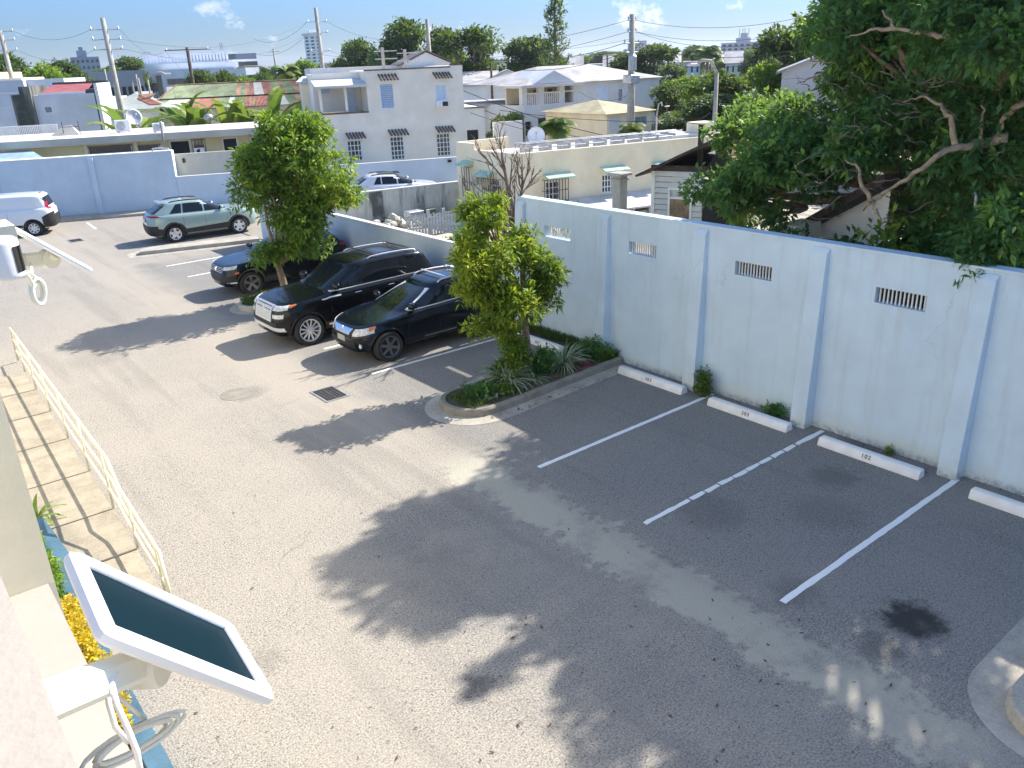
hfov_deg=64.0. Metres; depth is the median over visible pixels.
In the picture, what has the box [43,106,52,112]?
window
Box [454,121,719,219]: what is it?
cream house
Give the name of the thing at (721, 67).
overhead cable
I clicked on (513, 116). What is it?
background tree
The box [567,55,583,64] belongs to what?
distant house
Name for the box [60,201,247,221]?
pavement
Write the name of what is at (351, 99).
door
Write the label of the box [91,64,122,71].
background tree
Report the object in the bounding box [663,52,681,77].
distant house
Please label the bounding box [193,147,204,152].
wall air conditioner
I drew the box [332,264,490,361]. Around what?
parked car
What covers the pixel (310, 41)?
white tower block
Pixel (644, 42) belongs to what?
cream tower block
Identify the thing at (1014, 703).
kerb
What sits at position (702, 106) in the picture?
background tree
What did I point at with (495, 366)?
shrub
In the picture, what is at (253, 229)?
driveway
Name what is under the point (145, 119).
banana plant
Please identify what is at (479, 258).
tree
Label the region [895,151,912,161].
background tree
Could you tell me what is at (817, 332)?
boundary wall
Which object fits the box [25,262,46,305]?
cable coil
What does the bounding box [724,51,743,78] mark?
distant house
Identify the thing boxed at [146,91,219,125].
banana plant
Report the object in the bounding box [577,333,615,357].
shrub
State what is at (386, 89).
window
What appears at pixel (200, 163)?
tan yard wall
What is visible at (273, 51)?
utility pole
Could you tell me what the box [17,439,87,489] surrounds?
walkway slab
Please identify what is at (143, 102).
metal roof house
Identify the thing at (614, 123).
door
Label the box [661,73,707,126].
background tree
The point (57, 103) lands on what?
white block house
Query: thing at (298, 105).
banana plant
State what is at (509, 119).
overhead cable
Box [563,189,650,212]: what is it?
lean to shed
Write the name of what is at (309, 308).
parked car
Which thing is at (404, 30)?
background tree
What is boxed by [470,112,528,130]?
overhead cable
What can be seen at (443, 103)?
window air conditioner
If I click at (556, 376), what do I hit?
planter soil
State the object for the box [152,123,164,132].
air conditioner
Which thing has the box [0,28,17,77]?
utility pole
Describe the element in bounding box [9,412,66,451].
walkway slab
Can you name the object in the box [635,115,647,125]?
window
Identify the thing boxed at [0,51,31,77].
background tree
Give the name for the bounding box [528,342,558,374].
shrub
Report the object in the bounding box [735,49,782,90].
background tree
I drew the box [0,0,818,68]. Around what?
sky
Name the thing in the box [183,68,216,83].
background tree
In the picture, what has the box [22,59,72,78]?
background tree
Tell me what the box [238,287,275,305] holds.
grass
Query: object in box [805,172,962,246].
second wooden house
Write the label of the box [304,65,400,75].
flat roof
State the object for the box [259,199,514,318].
boundary wall
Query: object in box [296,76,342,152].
roofed wing
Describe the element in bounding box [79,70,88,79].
background tree
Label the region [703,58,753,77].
background tree
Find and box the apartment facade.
[0,394,135,767]
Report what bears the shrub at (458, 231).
on the yard ground at (811, 210)
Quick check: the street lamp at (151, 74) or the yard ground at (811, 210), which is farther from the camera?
the street lamp at (151, 74)
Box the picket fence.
[405,208,457,233]
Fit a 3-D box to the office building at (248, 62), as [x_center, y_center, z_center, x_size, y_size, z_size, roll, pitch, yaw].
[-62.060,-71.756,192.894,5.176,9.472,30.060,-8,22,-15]
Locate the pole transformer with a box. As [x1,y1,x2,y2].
[623,54,639,83]
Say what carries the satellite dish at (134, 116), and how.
on the long cream house at (207, 137)
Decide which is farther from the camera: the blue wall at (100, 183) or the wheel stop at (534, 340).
the blue wall at (100, 183)
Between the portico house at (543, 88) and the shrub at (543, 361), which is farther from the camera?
the portico house at (543, 88)
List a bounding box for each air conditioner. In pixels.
[114,120,131,132]
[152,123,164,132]
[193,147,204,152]
[435,100,448,106]
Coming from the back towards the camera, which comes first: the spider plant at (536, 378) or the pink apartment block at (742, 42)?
the pink apartment block at (742, 42)
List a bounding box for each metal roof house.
[111,93,169,127]
[156,79,301,126]
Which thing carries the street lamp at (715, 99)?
on the ground at (382, 222)
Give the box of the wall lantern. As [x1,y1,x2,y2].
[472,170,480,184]
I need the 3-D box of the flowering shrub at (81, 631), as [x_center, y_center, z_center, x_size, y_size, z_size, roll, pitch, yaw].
[-4.769,3.074,9.209,0.644,0.677,3.100,-18,27,-35]
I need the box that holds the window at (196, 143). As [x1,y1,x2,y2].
[191,139,205,152]
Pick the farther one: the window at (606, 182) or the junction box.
the window at (606, 182)
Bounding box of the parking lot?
[0,216,1023,767]
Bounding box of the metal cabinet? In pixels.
[404,209,423,222]
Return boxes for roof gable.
[390,50,453,67]
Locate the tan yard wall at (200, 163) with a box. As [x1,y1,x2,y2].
[174,150,237,175]
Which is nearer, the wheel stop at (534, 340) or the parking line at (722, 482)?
the parking line at (722, 482)
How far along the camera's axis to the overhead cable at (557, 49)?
59.83 m
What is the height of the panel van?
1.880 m
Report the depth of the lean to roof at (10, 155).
42.41 m
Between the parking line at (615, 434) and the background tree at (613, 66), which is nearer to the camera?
the parking line at (615, 434)
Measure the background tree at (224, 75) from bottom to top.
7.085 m
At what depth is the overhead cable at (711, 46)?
43.59 m
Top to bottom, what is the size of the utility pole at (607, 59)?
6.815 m
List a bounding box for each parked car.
[143,196,255,241]
[210,229,346,294]
[253,241,432,344]
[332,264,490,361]
[353,171,436,190]
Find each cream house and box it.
[0,122,277,156]
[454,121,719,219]
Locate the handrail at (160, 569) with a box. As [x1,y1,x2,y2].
[8,327,171,594]
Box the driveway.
[243,207,262,238]
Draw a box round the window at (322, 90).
[321,88,330,94]
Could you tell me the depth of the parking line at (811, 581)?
11.73 m
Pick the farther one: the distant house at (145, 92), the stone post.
the distant house at (145, 92)
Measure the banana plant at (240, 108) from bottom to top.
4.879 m
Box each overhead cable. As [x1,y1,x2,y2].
[18,50,89,60]
[123,22,306,47]
[125,33,307,59]
[410,20,627,46]
[410,32,625,57]
[435,36,628,49]
[463,43,623,60]
[463,52,625,70]
[463,90,600,134]
[466,102,576,136]
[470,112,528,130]
[500,110,709,121]
[636,17,800,27]
[638,32,799,46]
[638,52,786,67]
[639,32,801,40]
[640,43,786,57]
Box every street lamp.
[147,71,170,93]
[233,65,275,79]
[655,102,669,133]
[687,59,718,120]
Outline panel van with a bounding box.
[0,191,60,235]
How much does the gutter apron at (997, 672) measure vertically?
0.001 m
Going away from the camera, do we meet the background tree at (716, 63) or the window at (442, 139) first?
the window at (442, 139)
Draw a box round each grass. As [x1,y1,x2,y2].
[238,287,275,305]
[446,380,525,407]
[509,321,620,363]
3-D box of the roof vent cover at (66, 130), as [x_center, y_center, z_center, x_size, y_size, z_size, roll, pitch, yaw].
[-25.363,-14.526,46.564,1.568,0.750,0.800,-8,22,-15]
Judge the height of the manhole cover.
0.009 m
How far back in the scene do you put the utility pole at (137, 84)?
101.80 m
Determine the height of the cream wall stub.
3.174 m
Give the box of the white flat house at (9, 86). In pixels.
[0,72,84,135]
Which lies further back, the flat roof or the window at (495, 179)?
the flat roof
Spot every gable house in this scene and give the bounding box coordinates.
[462,69,513,99]
[776,56,846,127]
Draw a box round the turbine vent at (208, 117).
[203,114,212,122]
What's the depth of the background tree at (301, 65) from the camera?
134.94 m
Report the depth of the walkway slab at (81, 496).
13.52 m
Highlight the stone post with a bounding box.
[608,171,631,209]
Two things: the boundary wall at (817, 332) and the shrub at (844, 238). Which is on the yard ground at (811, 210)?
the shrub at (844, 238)
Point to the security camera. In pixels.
(12, 266)
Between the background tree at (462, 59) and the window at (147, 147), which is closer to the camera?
the window at (147, 147)
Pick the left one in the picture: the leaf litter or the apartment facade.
the apartment facade
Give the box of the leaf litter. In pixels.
[193,376,1011,761]
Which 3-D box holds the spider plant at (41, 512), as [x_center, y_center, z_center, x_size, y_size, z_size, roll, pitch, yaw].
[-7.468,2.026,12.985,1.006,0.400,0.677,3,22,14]
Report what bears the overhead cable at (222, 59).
attached to the utility pole at (108, 49)
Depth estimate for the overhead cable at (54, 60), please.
58.50 m
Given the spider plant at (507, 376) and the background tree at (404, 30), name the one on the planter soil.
the spider plant at (507, 376)
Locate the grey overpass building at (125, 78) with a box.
[87,70,145,95]
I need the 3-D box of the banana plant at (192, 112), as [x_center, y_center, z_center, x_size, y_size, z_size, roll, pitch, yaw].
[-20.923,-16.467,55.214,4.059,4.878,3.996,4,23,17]
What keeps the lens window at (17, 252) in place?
in the security camera
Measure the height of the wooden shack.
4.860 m
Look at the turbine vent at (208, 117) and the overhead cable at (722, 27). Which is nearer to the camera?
the overhead cable at (722, 27)
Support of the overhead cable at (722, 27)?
attached to the utility pole at (632, 29)
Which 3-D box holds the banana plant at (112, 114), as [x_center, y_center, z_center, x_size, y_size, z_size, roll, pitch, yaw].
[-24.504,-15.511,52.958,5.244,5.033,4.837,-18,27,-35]
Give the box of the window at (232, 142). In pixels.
[222,137,237,150]
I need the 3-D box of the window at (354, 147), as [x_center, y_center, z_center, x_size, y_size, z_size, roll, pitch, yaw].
[-9.015,-13.381,47.040,0.833,1.203,0.112,-8,22,-15]
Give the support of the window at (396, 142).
in the two storey villa
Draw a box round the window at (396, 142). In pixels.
[389,136,405,160]
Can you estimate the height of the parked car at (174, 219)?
1.724 m
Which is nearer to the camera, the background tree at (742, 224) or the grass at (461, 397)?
the grass at (461, 397)
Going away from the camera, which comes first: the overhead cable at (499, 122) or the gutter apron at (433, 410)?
the gutter apron at (433, 410)
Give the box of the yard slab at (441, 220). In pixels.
[426,214,463,224]
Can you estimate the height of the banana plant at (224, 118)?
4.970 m
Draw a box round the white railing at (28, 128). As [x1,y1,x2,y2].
[0,124,57,135]
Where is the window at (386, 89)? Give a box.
[379,83,394,109]
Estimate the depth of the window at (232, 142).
46.60 m
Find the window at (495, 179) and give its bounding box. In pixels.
[491,179,498,193]
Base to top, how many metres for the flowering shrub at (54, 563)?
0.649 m
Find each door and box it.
[343,77,356,111]
[533,89,551,102]
[609,117,619,132]
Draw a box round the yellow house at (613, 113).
[541,100,655,143]
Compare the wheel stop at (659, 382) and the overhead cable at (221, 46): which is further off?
the overhead cable at (221, 46)
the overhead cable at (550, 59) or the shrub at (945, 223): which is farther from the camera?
the overhead cable at (550, 59)
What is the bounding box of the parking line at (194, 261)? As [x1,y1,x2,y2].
[169,256,221,265]
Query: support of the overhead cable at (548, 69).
attached to the utility pole at (632, 29)
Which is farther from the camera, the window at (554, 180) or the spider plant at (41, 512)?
the window at (554, 180)
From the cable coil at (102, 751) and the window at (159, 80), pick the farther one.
the window at (159, 80)
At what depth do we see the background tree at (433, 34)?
95.39 m
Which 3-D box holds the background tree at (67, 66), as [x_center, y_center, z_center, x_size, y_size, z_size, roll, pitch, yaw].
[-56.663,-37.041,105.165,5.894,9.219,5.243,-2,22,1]
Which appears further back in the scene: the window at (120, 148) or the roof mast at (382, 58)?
the roof mast at (382, 58)
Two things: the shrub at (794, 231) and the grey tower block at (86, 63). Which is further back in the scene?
the grey tower block at (86, 63)
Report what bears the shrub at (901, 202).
on the yard ground at (811, 210)
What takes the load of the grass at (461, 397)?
on the planter soil
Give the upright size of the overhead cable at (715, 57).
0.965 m
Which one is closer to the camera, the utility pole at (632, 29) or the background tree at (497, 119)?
the utility pole at (632, 29)
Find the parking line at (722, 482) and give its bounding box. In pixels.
[643,430,824,523]
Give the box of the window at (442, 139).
[436,132,450,156]
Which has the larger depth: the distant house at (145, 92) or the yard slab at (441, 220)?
the distant house at (145, 92)
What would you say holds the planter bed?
on the parking lot
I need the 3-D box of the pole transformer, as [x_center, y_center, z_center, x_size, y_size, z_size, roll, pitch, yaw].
[7.023,-18.432,47.967,0.915,1.630,0.940,-18,27,-35]
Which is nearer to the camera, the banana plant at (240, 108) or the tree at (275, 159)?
the tree at (275, 159)
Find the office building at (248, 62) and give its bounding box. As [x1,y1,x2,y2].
[233,56,258,79]
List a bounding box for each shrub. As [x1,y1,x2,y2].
[40,531,72,610]
[60,593,133,729]
[442,214,482,240]
[460,379,499,399]
[485,356,522,380]
[492,381,515,394]
[495,328,533,376]
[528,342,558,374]
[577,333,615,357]
[692,364,713,397]
[738,217,781,277]
[741,218,827,277]
[759,400,788,418]
[826,223,868,244]
[856,203,919,304]
[875,180,962,251]
[880,443,893,454]
[887,247,950,307]
[899,163,1023,299]
[969,192,1023,268]
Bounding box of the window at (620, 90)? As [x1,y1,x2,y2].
[618,88,622,101]
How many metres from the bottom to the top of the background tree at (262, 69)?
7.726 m
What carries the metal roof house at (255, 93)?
on the back yards
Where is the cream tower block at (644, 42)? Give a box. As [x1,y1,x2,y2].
[623,40,660,68]
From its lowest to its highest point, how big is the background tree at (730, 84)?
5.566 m
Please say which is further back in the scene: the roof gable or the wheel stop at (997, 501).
the roof gable
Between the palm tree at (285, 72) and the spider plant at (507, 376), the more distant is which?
the palm tree at (285, 72)
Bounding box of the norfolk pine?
[535,0,573,65]
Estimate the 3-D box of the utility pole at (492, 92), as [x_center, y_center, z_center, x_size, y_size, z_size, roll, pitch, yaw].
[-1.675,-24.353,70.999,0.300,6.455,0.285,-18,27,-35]
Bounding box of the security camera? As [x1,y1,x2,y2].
[0,235,25,281]
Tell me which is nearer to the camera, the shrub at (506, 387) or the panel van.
the shrub at (506, 387)
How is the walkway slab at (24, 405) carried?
on the parking lot
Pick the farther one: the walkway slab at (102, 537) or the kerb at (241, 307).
the kerb at (241, 307)
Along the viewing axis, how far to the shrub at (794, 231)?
16.59 m
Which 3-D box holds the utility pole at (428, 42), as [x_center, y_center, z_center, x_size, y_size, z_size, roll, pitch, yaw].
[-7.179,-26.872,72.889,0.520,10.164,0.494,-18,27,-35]
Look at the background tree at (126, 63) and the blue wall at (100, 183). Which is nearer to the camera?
the blue wall at (100, 183)
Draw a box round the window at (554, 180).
[545,180,558,199]
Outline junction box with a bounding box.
[0,219,26,277]
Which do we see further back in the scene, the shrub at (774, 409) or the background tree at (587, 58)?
the background tree at (587, 58)
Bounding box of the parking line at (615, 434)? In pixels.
[537,393,714,467]
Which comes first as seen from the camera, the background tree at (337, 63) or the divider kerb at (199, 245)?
the divider kerb at (199, 245)
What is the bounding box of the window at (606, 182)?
[602,174,611,193]
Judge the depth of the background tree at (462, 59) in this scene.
100.89 m
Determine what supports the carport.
on the back yards
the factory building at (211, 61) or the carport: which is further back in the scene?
the factory building at (211, 61)
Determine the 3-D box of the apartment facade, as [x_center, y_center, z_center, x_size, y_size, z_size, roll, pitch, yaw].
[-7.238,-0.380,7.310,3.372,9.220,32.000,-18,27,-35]
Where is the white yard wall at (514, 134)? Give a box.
[492,120,522,147]
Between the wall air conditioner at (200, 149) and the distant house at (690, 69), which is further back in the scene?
the distant house at (690, 69)
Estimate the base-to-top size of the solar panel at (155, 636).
0.174 m
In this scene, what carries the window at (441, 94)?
in the two storey villa
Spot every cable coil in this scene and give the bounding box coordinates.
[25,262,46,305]
[79,671,185,767]
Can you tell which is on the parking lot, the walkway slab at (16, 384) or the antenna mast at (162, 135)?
the walkway slab at (16, 384)
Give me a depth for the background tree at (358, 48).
104.71 m
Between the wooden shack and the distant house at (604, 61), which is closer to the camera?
the wooden shack
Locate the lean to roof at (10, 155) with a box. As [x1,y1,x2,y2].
[0,150,42,159]
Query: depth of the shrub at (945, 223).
14.79 m
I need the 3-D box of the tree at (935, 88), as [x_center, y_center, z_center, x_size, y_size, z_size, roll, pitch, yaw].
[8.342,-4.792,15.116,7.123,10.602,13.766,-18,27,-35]
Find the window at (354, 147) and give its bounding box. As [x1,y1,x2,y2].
[346,139,362,161]
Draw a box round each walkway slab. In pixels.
[0,372,35,397]
[2,390,49,421]
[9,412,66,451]
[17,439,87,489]
[28,472,111,528]
[52,509,136,561]
[61,550,159,592]
[109,648,120,654]
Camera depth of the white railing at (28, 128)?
49.34 m
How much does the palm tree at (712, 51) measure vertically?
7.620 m
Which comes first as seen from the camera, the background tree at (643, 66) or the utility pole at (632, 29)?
the utility pole at (632, 29)
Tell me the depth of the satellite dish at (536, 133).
39.47 m
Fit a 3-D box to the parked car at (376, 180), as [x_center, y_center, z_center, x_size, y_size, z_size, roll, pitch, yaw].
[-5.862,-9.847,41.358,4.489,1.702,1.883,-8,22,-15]
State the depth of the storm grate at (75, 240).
35.89 m
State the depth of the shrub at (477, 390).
17.07 m
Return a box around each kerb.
[139,235,258,254]
[238,301,253,311]
[439,352,622,416]
[1005,673,1023,735]
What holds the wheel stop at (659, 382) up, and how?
on the parking lot
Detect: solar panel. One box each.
[15,227,92,272]
[43,552,273,719]
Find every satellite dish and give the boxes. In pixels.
[125,109,141,126]
[527,126,544,145]
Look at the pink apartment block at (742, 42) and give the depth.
385.36 m
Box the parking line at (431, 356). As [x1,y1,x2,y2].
[371,338,498,373]
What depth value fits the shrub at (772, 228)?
16.78 m
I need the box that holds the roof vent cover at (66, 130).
[51,121,81,135]
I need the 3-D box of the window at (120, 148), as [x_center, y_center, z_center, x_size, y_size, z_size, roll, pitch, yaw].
[-22.015,-12.854,44.937,2.281,0.475,0.145,-8,22,-15]
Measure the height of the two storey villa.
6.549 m
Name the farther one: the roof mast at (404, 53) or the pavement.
the roof mast at (404, 53)
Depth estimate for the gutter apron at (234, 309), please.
24.34 m
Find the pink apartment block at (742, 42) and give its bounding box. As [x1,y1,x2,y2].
[721,28,759,53]
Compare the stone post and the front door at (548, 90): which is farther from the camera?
the front door at (548, 90)
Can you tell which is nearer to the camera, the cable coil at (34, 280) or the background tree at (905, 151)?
the cable coil at (34, 280)
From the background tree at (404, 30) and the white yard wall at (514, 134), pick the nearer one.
the white yard wall at (514, 134)
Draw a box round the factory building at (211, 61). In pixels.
[141,43,256,98]
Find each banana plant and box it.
[80,105,178,129]
[107,109,169,129]
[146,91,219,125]
[170,102,225,124]
[184,97,249,123]
[211,100,283,122]
[212,86,300,121]
[290,103,301,115]
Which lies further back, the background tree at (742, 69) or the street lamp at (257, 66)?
the background tree at (742, 69)
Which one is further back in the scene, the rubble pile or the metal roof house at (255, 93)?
the metal roof house at (255, 93)
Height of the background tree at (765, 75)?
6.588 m
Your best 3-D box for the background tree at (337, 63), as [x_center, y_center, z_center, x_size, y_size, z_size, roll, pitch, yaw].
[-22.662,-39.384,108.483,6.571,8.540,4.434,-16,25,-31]
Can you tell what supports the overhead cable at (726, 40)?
attached to the utility pole at (632, 29)
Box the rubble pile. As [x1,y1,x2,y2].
[373,213,423,228]
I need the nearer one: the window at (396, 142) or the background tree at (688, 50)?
the window at (396, 142)
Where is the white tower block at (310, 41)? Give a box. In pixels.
[301,28,321,64]
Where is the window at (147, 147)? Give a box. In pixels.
[138,144,159,150]
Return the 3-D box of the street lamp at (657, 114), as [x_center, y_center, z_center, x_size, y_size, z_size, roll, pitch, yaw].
[7.326,-11.437,40.122,0.760,4.481,0.195,-10,23,-18]
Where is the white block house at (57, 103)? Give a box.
[10,80,114,134]
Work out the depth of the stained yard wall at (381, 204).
37.89 m
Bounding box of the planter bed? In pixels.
[37,517,173,767]
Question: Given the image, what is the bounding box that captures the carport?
[464,99,512,105]
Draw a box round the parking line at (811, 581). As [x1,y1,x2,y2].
[779,479,959,603]
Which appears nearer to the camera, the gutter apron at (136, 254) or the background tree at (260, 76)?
the gutter apron at (136, 254)
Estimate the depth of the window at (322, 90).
48.22 m
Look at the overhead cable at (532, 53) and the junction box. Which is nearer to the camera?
the junction box
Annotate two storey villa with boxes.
[306,64,485,164]
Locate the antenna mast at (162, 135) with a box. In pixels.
[159,122,165,149]
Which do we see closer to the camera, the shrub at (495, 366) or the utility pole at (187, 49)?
the shrub at (495, 366)
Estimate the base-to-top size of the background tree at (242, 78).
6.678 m
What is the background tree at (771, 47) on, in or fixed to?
on the ground at (382, 222)
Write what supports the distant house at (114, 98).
on the back yards
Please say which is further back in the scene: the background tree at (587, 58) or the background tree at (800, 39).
the background tree at (587, 58)
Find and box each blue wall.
[0,147,178,215]
[176,156,457,203]
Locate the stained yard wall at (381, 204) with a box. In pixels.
[333,181,458,220]
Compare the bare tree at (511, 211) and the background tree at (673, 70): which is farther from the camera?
the background tree at (673, 70)
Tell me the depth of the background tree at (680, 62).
186.16 m
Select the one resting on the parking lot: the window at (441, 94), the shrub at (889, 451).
the shrub at (889, 451)
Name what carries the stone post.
on the yard ground at (811, 210)
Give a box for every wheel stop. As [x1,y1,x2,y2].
[517,333,566,351]
[618,365,686,394]
[707,396,791,432]
[817,435,923,479]
[968,487,1023,517]
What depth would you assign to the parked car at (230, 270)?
26.25 m
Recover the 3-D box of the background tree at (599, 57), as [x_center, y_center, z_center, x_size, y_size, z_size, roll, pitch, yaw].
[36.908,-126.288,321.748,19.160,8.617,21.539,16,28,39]
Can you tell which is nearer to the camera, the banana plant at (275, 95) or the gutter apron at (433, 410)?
the gutter apron at (433, 410)
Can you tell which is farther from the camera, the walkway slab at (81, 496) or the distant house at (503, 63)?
the distant house at (503, 63)
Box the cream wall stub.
[777,218,820,238]
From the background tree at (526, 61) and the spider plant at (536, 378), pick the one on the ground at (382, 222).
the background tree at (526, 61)
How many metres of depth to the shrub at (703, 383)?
16.94 m
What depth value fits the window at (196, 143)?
46.10 m
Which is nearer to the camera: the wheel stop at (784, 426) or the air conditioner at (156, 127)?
the wheel stop at (784, 426)
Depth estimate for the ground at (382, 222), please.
132.10 m
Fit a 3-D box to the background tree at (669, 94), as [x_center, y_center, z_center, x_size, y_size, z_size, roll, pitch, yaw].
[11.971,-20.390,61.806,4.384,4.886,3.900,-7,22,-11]
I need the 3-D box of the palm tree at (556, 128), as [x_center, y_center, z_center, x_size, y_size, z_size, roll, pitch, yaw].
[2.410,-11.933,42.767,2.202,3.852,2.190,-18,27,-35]
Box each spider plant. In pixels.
[32,494,65,525]
[475,356,545,394]
[522,368,551,383]
[539,339,595,375]
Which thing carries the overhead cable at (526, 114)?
attached to the utility pole at (632, 29)
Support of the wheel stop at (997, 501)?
on the parking lot
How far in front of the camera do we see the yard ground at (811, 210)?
35.34 m
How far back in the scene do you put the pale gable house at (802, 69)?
44.49 m
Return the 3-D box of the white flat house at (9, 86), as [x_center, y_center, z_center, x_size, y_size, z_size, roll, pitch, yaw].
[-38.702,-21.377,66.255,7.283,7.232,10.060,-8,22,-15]
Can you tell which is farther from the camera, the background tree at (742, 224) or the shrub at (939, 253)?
the background tree at (742, 224)
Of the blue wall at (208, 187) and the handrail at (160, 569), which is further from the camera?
the blue wall at (208, 187)
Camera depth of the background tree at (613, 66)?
106.05 m
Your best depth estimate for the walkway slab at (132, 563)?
11.66 m
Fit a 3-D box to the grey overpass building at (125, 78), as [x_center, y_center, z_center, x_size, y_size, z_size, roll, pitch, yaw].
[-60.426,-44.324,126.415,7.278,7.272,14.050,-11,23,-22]
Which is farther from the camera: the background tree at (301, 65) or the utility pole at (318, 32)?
the background tree at (301, 65)
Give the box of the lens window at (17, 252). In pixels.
[12,244,25,272]
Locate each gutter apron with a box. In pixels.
[127,242,257,257]
[229,304,253,314]
[425,364,631,424]
[967,617,1023,757]
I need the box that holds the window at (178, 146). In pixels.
[169,140,191,153]
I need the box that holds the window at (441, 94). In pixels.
[435,84,446,100]
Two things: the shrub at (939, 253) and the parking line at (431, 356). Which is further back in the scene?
the parking line at (431, 356)
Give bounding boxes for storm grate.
[67,238,84,242]
[310,385,349,402]
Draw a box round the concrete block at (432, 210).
[423,208,435,215]
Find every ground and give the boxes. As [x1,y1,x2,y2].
[229,58,757,239]
[383,154,1018,253]
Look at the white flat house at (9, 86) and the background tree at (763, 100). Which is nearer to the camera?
the background tree at (763, 100)
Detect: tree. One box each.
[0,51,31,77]
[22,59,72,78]
[46,57,83,77]
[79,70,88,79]
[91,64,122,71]
[114,55,155,95]
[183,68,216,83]
[212,69,236,82]
[222,106,368,285]
[237,74,255,81]
[251,71,273,80]
[259,66,271,73]
[269,65,301,79]
[282,57,317,80]
[328,53,350,67]
[340,37,377,66]
[366,16,431,65]
[424,24,457,63]
[430,22,504,71]
[444,189,572,372]
[452,50,467,63]
[461,120,542,236]
[485,113,504,136]
[497,33,553,71]
[501,110,525,139]
[538,117,577,143]
[565,53,593,62]
[587,51,621,63]
[608,42,681,75]
[610,61,639,68]
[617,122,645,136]
[649,80,695,131]
[656,48,689,78]
[657,64,701,85]
[658,90,746,127]
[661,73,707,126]
[677,0,1023,288]
[679,68,755,117]
[682,45,705,74]
[689,45,724,75]
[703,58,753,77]
[727,152,758,228]
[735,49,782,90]
[744,56,786,99]
[746,23,803,67]
[751,94,771,106]
[786,17,820,65]
[831,85,909,158]
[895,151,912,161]
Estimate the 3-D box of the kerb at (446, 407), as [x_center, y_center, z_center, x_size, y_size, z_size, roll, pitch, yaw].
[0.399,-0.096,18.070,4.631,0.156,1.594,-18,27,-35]
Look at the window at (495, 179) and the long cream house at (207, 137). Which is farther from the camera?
the long cream house at (207, 137)
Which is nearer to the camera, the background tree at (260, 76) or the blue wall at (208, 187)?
the blue wall at (208, 187)
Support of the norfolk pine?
on the ground at (382, 222)
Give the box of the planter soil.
[446,329,603,407]
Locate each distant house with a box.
[112,95,126,101]
[135,91,153,97]
[494,61,507,71]
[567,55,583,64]
[602,54,616,67]
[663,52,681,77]
[682,61,699,77]
[705,54,723,72]
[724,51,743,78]
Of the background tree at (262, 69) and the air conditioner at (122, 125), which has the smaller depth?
the air conditioner at (122, 125)
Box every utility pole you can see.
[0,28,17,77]
[90,18,125,119]
[135,74,139,93]
[165,47,209,83]
[268,50,279,77]
[307,8,329,67]
[425,19,430,51]
[490,63,493,98]
[597,54,617,66]
[624,14,639,137]
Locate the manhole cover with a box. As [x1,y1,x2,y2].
[220,388,253,400]
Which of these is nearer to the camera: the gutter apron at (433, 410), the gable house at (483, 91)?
the gutter apron at (433, 410)
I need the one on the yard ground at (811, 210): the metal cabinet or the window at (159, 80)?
the metal cabinet
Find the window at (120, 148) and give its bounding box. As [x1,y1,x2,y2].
[87,144,132,154]
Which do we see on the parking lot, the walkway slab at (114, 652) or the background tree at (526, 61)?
the walkway slab at (114, 652)
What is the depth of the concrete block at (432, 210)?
38.37 m
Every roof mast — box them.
[374,47,396,72]
[397,49,419,67]
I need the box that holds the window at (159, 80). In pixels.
[156,75,163,94]
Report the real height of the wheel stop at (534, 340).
0.150 m
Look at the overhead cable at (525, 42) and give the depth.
55.17 m
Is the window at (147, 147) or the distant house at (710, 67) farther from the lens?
the distant house at (710, 67)
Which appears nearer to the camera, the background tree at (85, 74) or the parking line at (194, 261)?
the parking line at (194, 261)
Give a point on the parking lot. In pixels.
(466, 576)
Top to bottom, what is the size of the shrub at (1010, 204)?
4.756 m
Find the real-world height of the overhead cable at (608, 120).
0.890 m
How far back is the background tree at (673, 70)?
123.70 m
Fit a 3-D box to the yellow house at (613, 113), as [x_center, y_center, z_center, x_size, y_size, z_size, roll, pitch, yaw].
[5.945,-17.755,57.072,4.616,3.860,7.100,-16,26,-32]
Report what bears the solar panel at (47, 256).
attached to the junction box
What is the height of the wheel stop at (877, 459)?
0.150 m
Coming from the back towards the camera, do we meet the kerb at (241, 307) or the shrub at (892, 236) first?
the kerb at (241, 307)
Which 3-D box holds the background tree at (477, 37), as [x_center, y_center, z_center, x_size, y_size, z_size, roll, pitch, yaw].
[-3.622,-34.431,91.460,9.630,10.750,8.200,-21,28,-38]
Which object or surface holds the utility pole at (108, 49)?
on the back yards
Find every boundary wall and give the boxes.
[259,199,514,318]
[515,195,1023,495]
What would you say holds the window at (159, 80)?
in the factory building at (211, 61)
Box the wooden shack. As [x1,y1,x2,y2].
[635,124,743,254]
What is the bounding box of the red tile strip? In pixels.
[561,354,596,372]
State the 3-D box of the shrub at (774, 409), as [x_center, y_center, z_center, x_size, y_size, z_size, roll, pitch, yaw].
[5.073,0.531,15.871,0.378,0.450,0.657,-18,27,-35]
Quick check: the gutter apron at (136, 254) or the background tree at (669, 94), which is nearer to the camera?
the gutter apron at (136, 254)
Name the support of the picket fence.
on the yard ground at (811, 210)
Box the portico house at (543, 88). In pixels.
[466,64,661,145]
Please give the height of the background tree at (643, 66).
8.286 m
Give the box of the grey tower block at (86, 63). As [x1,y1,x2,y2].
[70,47,100,80]
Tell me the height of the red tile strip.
0.001 m

